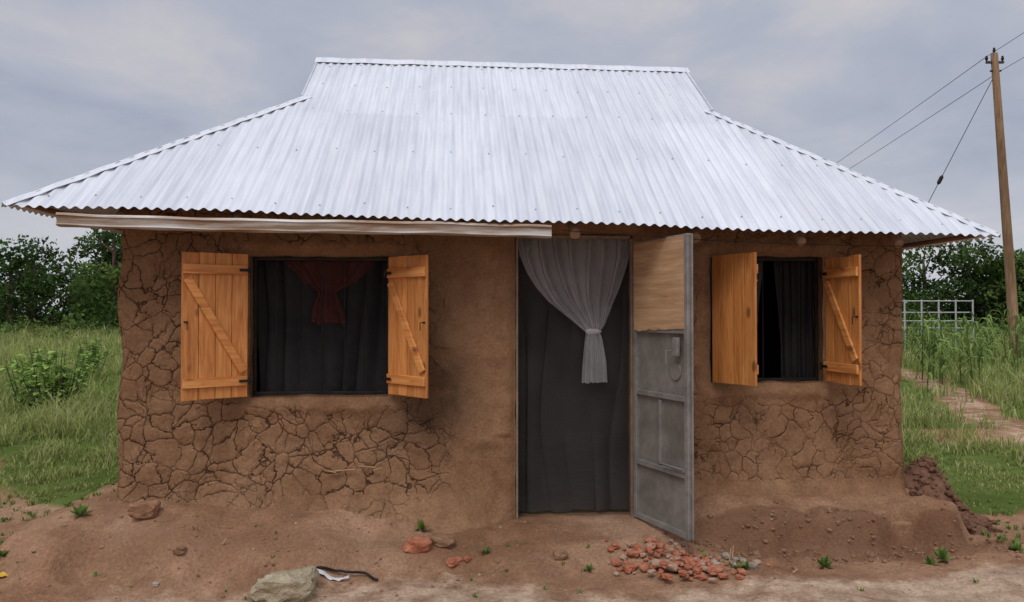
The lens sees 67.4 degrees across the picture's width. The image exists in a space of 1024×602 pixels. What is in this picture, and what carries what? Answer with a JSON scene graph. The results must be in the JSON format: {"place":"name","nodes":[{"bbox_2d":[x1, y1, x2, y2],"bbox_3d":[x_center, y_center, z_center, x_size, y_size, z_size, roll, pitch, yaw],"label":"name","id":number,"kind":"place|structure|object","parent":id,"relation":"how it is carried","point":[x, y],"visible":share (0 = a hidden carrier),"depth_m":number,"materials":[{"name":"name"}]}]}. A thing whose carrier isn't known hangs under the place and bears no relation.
{"place":"outdoors","nodes":[
{"label":"outdoors","id":0,"kind":"place"},
{"bbox_2d":[0,318,122,514],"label":"grass","id":1,"kind":"structure","parent":0,"point":[87,416],"depth_m":10.94,"materials":[{"name":"green plant"}]},
{"bbox_2d":[0,315,1023,601],"bbox_3d":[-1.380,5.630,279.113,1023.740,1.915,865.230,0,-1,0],"label":"ground","id":2,"kind":"structure","parent":0,"point":[142,543],"depth_m":5.68,"materials":[{"name":"brown soil"}]},
{"bbox_2d":[0,549,5,556],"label":"weed","id":3,"kind":"object","parent":2,"relation":"on","point":[2,553],"visible":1,"depth_m":5.56,"materials":[{"name":"green plant"}]},
{"bbox_2d":[0,572,6,576],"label":"yellow wrapper","id":4,"kind":"object","parent":2,"relation":"on","point":[3,574],"visible":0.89,"depth_m":5.36,"materials":[{"name":"plastic"}]},
{"bbox_2d":[0,363,51,410],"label":"leafy shrub","id":5,"kind":"object","parent":2,"relation":"on","point":[27,376],"visible":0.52,"depth_m":12.75,"materials":[{"name":"green plant"}]},
{"bbox_2d":[10,348,60,378],"bbox_3d":[-10.498,1.447,16.984,0.848,0.850,0.900,-1,-1,40],"label":"leafy shrub","id":6,"kind":"object","parent":2,"relation":"on","point":[40,358],"visible":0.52,"depth_m":16.93,"materials":[{"name":"green plant"}]},
{"bbox_2d":[11,342,95,409],"bbox_3d":[-7.383,1.279,12.411,1.177,1.227,1.124,1,-1,-30],"label":"leafy shrub","id":7,"kind":"object","parent":2,"relation":"on","point":[62,384],"visible":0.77,"depth_m":12.25,"materials":[{"name":"green plant"}]},
{"bbox_2d":[0,228,122,331],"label":"distant trees","id":8,"kind":"object","parent":2,"relation":"on","point":[92,288],"visible":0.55,"depth_m":43.40,"materials":[{"name":"green plant"}]},
{"bbox_2d":[68,503,89,515],"bbox_3d":[-3.269,1.582,5.811,0.161,0.097,0.128,1,-1,-37],"label":"weed","id":9,"kind":"object","parent":2,"relation":"on","point":[81,509],"visible":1,"depth_m":5.82,"materials":[{"name":"green plant"}]},
{"bbox_2d":[72,336,112,381],"bbox_3d":[-9.586,1.318,17.449,0.572,1.083,1.138,0,-1,0],"label":"leafy shrub","id":10,"kind":"object","parent":2,"relation":"on","point":[94,354],"visible":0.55,"depth_m":17.45,"materials":[{"name":"green plant"}]},
{"bbox_2d":[127,500,160,518],"bbox_3d":[-2.797,1.590,5.838,0.213,0.141,0.149,0,-1,0],"label":"mud brick","id":11,"kind":"object","parent":2,"relation":"on","point":[145,510],"visible":1,"depth_m":5.78,"materials":[{"name":"brown brick"}]},
{"bbox_2d":[152,582,158,586],"bbox_3d":[-2.421,1.925,5.219,0.050,0.029,0.038,0,-1,0],"label":"stone","id":12,"kind":"object","parent":2,"relation":"on","point":[155,584],"visible":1,"depth_m":5.20,"materials":[{"name":"grey stone"}]},
{"bbox_2d":[172,545,186,554],"bbox_3d":[-2.349,1.760,5.421,0.097,0.058,0.071,0,-1,0],"label":"mud clod","id":13,"kind":"object","parent":2,"relation":"on","point":[180,550],"visible":1,"depth_m":5.39,"materials":[{"name":"brown soil"}]},
{"bbox_2d":[248,566,319,601],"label":"boulder","id":14,"kind":"object","parent":2,"relation":"on","point":[297,585],"visible":1,"depth_m":5.01,"materials":[{"name":"stone"}]},
{"bbox_2d":[316,566,377,580],"bbox_3d":[-1.202,1.920,5.407,0.527,0.095,0.132,0,-1,-5],"label":"discarded strap","id":15,"kind":"object","parent":2,"relation":"on","point":[318,568],"visible":0.91,"depth_m":5.42,"materials":[{"name":"white plastic"}]},
{"bbox_2d":[403,536,431,552],"bbox_3d":[-0.705,1.808,5.686,0.214,0.109,0.118,0,-1,-16],"label":"broken brick","id":16,"kind":"object","parent":2,"relation":"on","point":[417,544],"visible":1,"depth_m":5.64,"materials":[{"name":"red brick"}]},
{"bbox_2d":[414,519,428,529],"bbox_3d":[-0.690,1.729,5.939,0.127,0.097,0.139,0,-1,15],"label":"weed","id":17,"kind":"object","parent":2,"relation":"on","point":[421,525],"visible":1,"depth_m":5.93,"materials":[{"name":"green plant"}]},
{"bbox_2d":[431,532,454,547],"bbox_3d":[-0.519,1.804,5.768,0.196,0.096,0.123,0,-1,20],"label":"broken brick","id":18,"kind":"object","parent":2,"relation":"on","point":[440,540],"visible":1,"depth_m":5.72,"materials":[{"name":"brown brick"}]},
{"bbox_2d":[446,556,461,567],"bbox_3d":[-0.420,1.897,5.590,0.126,0.057,0.074,1,-1,-45],"label":"broken brick","id":19,"kind":"object","parent":2,"relation":"on","point":[451,562],"visible":1,"depth_m":5.56,"materials":[{"name":"red brick"}]},
{"bbox_2d":[463,556,470,561],"bbox_3d":[-0.332,1.891,5.628,0.055,0.039,0.045,1,-1,-41],"label":"broken brick","id":20,"kind":"object","parent":2,"relation":"on","point":[466,558],"visible":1,"depth_m":5.61,"materials":[{"name":"red brick"}]},
{"bbox_2d":[222,538,797,572],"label":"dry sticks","id":21,"kind":"object","parent":2,"relation":"on","point":[729,557],"visible":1,"depth_m":5.59,"materials":[{"name":"brown wood"}]},
{"bbox_2d":[0,494,1023,601],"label":"dirt clods","id":22,"kind":"object","parent":2,"relation":"on","point":[253,548],"visible":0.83,"depth_m":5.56,"materials":[{"name":"brown soil"}]},
{"bbox_2d":[0,314,1023,340],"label":"field bushes","id":23,"kind":"object","parent":2,"relation":"on","point":[55,332],"visible":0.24,"depth_m":37.95,"materials":[{"name":"green plant"}]},
{"bbox_2d":[0,482,1023,601],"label":"yard grass tufts","id":24,"kind":"object","parent":2,"relation":"on","point":[67,504],"visible":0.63,"depth_m":6.68,"materials":[{"name":"green plant"}]},
{"bbox_2d":[115,207,910,534],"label":"front wall","id":25,"kind":"structure","parent":2,"relation":"on","point":[443,455],"depth_m":6.28,"materials":[{"name":"brown soil"}]},
{"bbox_2d":[181,252,252,400],"bbox_3d":[-2.288,0.193,5.968,0.520,1.139,0.068,1,-1,-36],"label":"window shutter","id":26,"kind":"object","parent":25,"relation":"attached to","point":[214,322],"depth_m":5.96,"materials":[{"name":"brown wood"}]},
{"bbox_2d":[253,257,388,394],"bbox_3d":[-1.563,0.205,6.319,1.099,1.125,0.030,0,-1,-4],"label":"window frame","id":27,"kind":"object","parent":25,"relation":"attached to","point":[255,302],"visible":0.77,"depth_m":6.29,"materials":[{"name":"brown wood"}]},
{"bbox_2d":[276,260,367,391],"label":"window bars","id":28,"kind":"object","parent":27,"relation":"attached to","point":[322,328],"depth_m":6.32,"materials":[{"name":"black metal"}]},
{"bbox_2d":[257,261,385,391],"bbox_3d":[-1.556,0.209,6.410,1.126,1.124,0.061,0,-1,-4],"label":"window curtain","id":29,"kind":"object","parent":25,"relation":"hanging from","point":[310,333],"depth_m":6.40,"materials":[{"name":"black fabric"}]},
{"bbox_2d":[291,261,361,322],"bbox_3d":[-1.516,-0.072,6.383,0.789,0.552,0.042,0,-1,-4],"label":"window swag","id":30,"kind":"object","parent":25,"relation":"attached to","point":[324,291],"depth_m":6.38,"materials":[{"name":"fabric"}]},
{"bbox_2d":[328,465,381,472],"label":"exposed laths","id":31,"kind":"object","parent":25,"relation":"attached to","point":[335,471],"visible":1,"depth_m":6.16,"materials":[{"name":"brown wood"}]},
{"bbox_2d":[383,255,427,398],"bbox_3d":[-0.844,0.196,6.046,0.490,1.109,0.067,-1,-1,42],"label":"window shutter","id":32,"kind":"object","parent":25,"relation":"attached to","point":[407,285],"depth_m":6.03,"materials":[{"name":"brown wood"}]},
{"bbox_2d":[26,205,977,247],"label":"roof poles","id":33,"kind":"object","parent":25,"relation":"on","point":[896,240],"visible":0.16,"depth_m":6.04,"materials":[{"name":"brown wood"}]},
{"bbox_2d":[3,105,279,234],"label":"roof side slope","id":34,"kind":"structure","parent":33,"relation":"on","point":[100,210],"depth_m":6.46,"materials":[{"name":"grey metal"}]},
{"bbox_2d":[2,102,298,211],"bbox_3d":[-2.867,-1.318,6.514,1.745,1.358,1.839,0,-1,-4],"label":"roof section","id":35,"kind":"object","parent":33,"relation":"on","point":[206,171],"visible":1,"depth_m":6.03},
{"bbox_2d":[56,212,551,238],"bbox_3d":[-1.501,-0.559,5.726,3.610,0.162,0.093,0,-1,-4],"label":"fascia strip","id":36,"kind":"object","parent":33,"relation":"attached to","point":[247,225],"visible":1,"depth_m":5.69,"materials":[{"name":"beige wood"}]},
{"bbox_2d":[251,62,792,231],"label":"roof front sheets","id":37,"kind":"object","parent":33,"relation":"on","point":[469,177],"visible":1,"depth_m":6.80,"materials":[{"name":"metal"}]},
{"bbox_2d":[1,95,311,206],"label":"hip cap","id":38,"kind":"object","parent":37,"relation":"on","point":[110,166],"visible":0.99,"depth_m":6.29,"materials":[{"name":"metal"}]},
{"bbox_2d":[47,65,942,224],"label":"roofing nails","id":39,"kind":"object","parent":37,"relation":"attached to","point":[488,153],"visible":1,"depth_m":6.71,"materials":[{"name":"grey metal"}]},
{"bbox_2d":[315,57,689,71],"bbox_3d":[-0.073,-2.641,8.638,4.188,0.100,0.204,0,-1,-4],"label":"ridge cap","id":40,"kind":"object","parent":37,"relation":"on","point":[489,64],"visible":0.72,"depth_m":8.59,"materials":[{"name":"metal"}]},
{"bbox_2d":[301,62,713,110],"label":"verge trim","id":41,"kind":"structure","parent":37,"relation":"on","point":[688,74],"depth_m":8.11,"materials":[{"name":"silver metal"}]},
{"bbox_2d":[704,109,1000,237],"bbox_3d":[2.930,-1.232,6.970,2.565,1.484,0.115,-1,-1,42],"label":"hip cap","id":42,"kind":"object","parent":37,"relation":"attached to","point":[915,199],"visible":0.88,"depth_m":6.82,"materials":[{"name":"metal"}]},
{"bbox_2d":[563,230,958,246],"bbox_3d":[1.982,-0.488,6.011,3.200,0.109,0.005,0,-1,-5],"label":"fascia board","id":43,"kind":"object","parent":33,"relation":"attached to","point":[764,242],"visible":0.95,"depth_m":6.02,"materials":[{"name":"brown wood"}]},
{"bbox_2d":[709,110,1000,250],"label":"roof side slope","id":44,"kind":"structure","parent":33,"relation":"on","point":[909,237],"depth_m":6.92,"materials":[{"name":"grey metal"}]},
{"bbox_2d":[716,116,996,236],"bbox_3d":[2.967,-1.196,6.935,1.697,1.407,1.790,0,-1,-4],"label":"roof section","id":45,"kind":"object","parent":33,"relation":"on","point":[805,192],"visible":1,"depth_m":6.45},
{"bbox_2d":[515,237,628,511],"bbox_3d":[0.513,0.621,6.541,1.033,2.343,0.056,0,-1,-4],"label":"door curtain","id":46,"kind":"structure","parent":25,"relation":"attached to","point":[573,441],"depth_m":6.54,"materials":[{"name":"black fabric"}]},
{"bbox_2d":[516,235,632,518],"bbox_3d":[0.520,0.625,6.402,0.980,2.342,0.050,0,-1,-4],"label":"door frame","id":47,"kind":"object","parent":25,"relation":"attached to","point":[630,334],"visible":0.93,"depth_m":6.41,"materials":[{"name":"brown wood"}]},
{"bbox_2d":[525,239,618,331],"bbox_3d":[0.519,-0.125,6.476,0.971,0.815,0.066,0,-1,-4],"label":"door lace curtain","id":48,"kind":"object","parent":47,"relation":"attached to","point":[564,308],"depth_m":6.48,"materials":[{"name":"white fabric"}]},
{"bbox_2d":[586,329,601,334],"bbox_3d":[0.687,0.259,6.471,0.141,0.052,0.051,0,-1,-4],"label":"lace knot","id":49,"kind":"object","parent":48,"relation":"on","point":[592,331],"visible":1,"depth_m":6.46,"materials":[{"name":"white fabric"}]},
{"bbox_2d":[582,333,606,383],"bbox_3d":[0.694,0.480,6.480,0.219,0.433,0.049,0,-1,-4],"label":"door lace curtain tail","id":50,"kind":"object","parent":49,"relation":"hanging from","point":[589,352],"depth_m":6.48},
{"bbox_2d":[633,233,693,539],"bbox_3d":[1.149,0.638,6.015,0.098,2.275,0.762,0,-1,-24],"label":"steel door leaf","id":51,"kind":"object","parent":25,"relation":"attached to","point":[663,431],"visible":1,"depth_m":5.99,"materials":[{"name":"grey metal"}]},
{"bbox_2d":[712,252,758,386],"bbox_3d":[1.811,0.147,6.244,0.068,1.058,0.480,1,-1,-31],"label":"window shutter","id":52,"kind":"object","parent":25,"relation":"attached to","point":[734,316],"depth_m":6.20,"materials":[{"name":"brown wood"}]},
{"bbox_2d":[711,261,763,377],"bbox_3d":[1.933,0.162,6.677,0.538,1.062,0.055,0,-1,-4],"label":"window curtain","id":53,"kind":"object","parent":25,"relation":"hanging from","point":[759,275],"depth_m":6.69,"materials":[{"name":"black fabric"}]},
{"bbox_2d":[710,258,818,380],"bbox_3d":[2.158,0.158,6.606,0.972,1.057,0.030,0,-1,-4],"label":"window frame","id":54,"kind":"object","parent":25,"relation":"attached to","point":[815,377],"visible":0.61,"depth_m":6.62,"materials":[{"name":"brown wood"}]},
{"bbox_2d":[762,261,799,377],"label":"window bars","id":55,"kind":"object","parent":54,"relation":"attached to","point":[780,318],"depth_m":6.62,"materials":[{"name":"black metal"}]},
{"bbox_2d":[774,261,813,377],"bbox_3d":[2.468,0.165,6.723,0.378,1.066,0.053,0,-1,-4],"label":"window curtain","id":56,"kind":"object","parent":25,"relation":"hanging from","point":[790,320],"depth_m":6.72,"materials":[{"name":"black fabric"}]},
{"bbox_2d":[819,254,861,385],"bbox_3d":[2.678,0.157,6.276,0.068,1.042,0.480,0,-1,-11],"label":"window shutter","id":57,"kind":"object","parent":25,"relation":"attached to","point":[842,286],"depth_m":6.23,"materials":[{"name":"brown wood"}]},
{"bbox_2d":[553,549,567,559],"bbox_3d":[0.360,1.877,5.688,0.113,0.076,0.088,0,-1,0],"label":"mud clod","id":58,"kind":"object","parent":2,"relation":"on","point":[560,554],"visible":1,"depth_m":5.66,"materials":[{"name":"brown soil"}]},
{"bbox_2d":[515,473,629,515],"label":"earth floor","id":59,"kind":"structure","parent":2,"relation":"on","point":[578,512],"depth_m":6.55,"materials":[{"name":"brown soil"}]},
{"bbox_2d":[257,237,782,391],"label":"walls and ceiling","id":60,"kind":"structure","parent":59,"relation":"on","point":[772,355],"depth_m":8.83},
{"bbox_2d":[584,563,594,570],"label":"weed","id":61,"kind":"object","parent":2,"relation":"on","point":[589,567],"visible":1,"depth_m":5.51,"materials":[{"name":"green plant"}]},
{"bbox_2d":[605,535,773,581],"bbox_3d":[1.306,1.877,5.596,1.220,0.186,0.609,0,-1,0],"label":"brick rubble pile","id":62,"kind":"object","parent":2,"relation":"on","point":[696,565],"visible":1,"depth_m":5.57,"materials":[{"name":"red brick"}]},
{"bbox_2d":[728,560,743,568],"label":"weed","id":63,"kind":"object","parent":2,"relation":"on","point":[736,567],"visible":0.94,"depth_m":5.57,"materials":[{"name":"green plant"}]},
{"bbox_2d":[741,561,748,568],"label":"weed","id":64,"kind":"object","parent":2,"relation":"on","point":[745,565],"visible":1,"depth_m":5.56,"materials":[{"name":"green plant"}]},
{"bbox_2d":[749,562,757,568],"bbox_3d":[1.748,1.917,5.568,0.068,0.044,0.059,0,-1,0],"label":"stone","id":65,"kind":"object","parent":2,"relation":"on","point":[753,565],"visible":1,"depth_m":5.55,"materials":[{"name":"grey stone"}]},
{"bbox_2d":[817,554,833,567],"bbox_3d":[2.307,1.918,5.674,0.139,0.100,0.138,0,-1,0],"label":"weed","id":66,"kind":"object","parent":2,"relation":"on","point":[823,562],"visible":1,"depth_m":5.65,"materials":[{"name":"green plant"}]},
{"bbox_2d":[922,555,941,565],"bbox_3d":[3.173,1.961,5.808,0.114,0.087,0.129,1,-1,-31],"label":"weed","id":67,"kind":"object","parent":2,"relation":"on","point":[930,561],"visible":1,"depth_m":5.81,"materials":[{"name":"green plant"}]},
{"bbox_2d":[902,300,973,349],"bbox_3d":[14.700,0.951,26.988,3.058,2.000,0.058,0,-1,0],"label":"metal fence","id":68,"kind":"object","parent":2,"relation":"on","point":[922,312],"visible":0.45,"depth_m":26.98,"materials":[{"name":"grey metal"}]},
{"bbox_2d":[934,545,952,560],"bbox_3d":[3.298,1.926,5.848,0.153,0.108,0.179,0,-1,0],"label":"weed","id":69,"kind":"object","parent":2,"relation":"on","point":[942,553],"visible":1,"depth_m":5.86,"materials":[{"name":"green plant"}]},
{"bbox_2d":[901,308,1023,386],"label":"maize crop","id":70,"kind":"object","parent":2,"relation":"on","point":[937,352],"visible":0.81,"depth_m":19.09,"materials":[{"name":"green plant"}]},
{"bbox_2d":[902,238,1023,331],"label":"distant trees","id":71,"kind":"object","parent":2,"relation":"on","point":[986,293],"visible":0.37,"depth_m":43.91,"materials":[{"name":"green plant"}]},
{"bbox_2d":[904,456,1022,542],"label":"soil heap","id":72,"kind":"object","parent":2,"relation":"on","point":[924,475],"visible":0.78,"depth_m":6.68,"materials":[{"name":"brown soil"}]},
{"bbox_2d":[985,47,1021,358],"bbox_3d":[15.381,-2.890,24.052,1.038,10.138,0.300,0,-1,0],"label":"utility pole","id":73,"kind":"object","parent":2,"relation":"on","point":[1009,266],"visible":0.95,"depth_m":23.97,"materials":[{"name":"brown wood"}]},
{"bbox_2d":[837,33,1023,167],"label":"overhead wires","id":74,"kind":"object","parent":73,"relation":"attached to","point":[932,95],"visible":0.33,"depth_m":28.12,"materials":[{"name":"black metal"}]},
{"bbox_2d":[902,79,992,252],"bbox_3d":[13.025,-2.599,24.547,4.385,8.952,0.120,0,-1,13],"label":"stay wire","id":75,"kind":"object","parent":73,"relation":"attached to","point":[940,179],"visible":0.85,"depth_m":24.36,"materials":[{"name":"black metal"}]},
{"bbox_2d":[1007,540,1023,551],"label":"weed","id":76,"kind":"object","parent":2,"relation":"on","point":[1016,545],"visible":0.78,"depth_m":6.08,"materials":[{"name":"green plant"}]},
{"bbox_2d":[0,0,1023,313],"label":"sky","id":77,"kind":"structure","parent":0,"point":[86,85],"materials":[{"name":"grey"}]},
{"bbox_2d":[900,322,1023,508],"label":"grass","id":78,"kind":"structure","parent":0,"point":[1009,388],"depth_m":12.00,"materials":[{"name":"green plant"}]}
]}

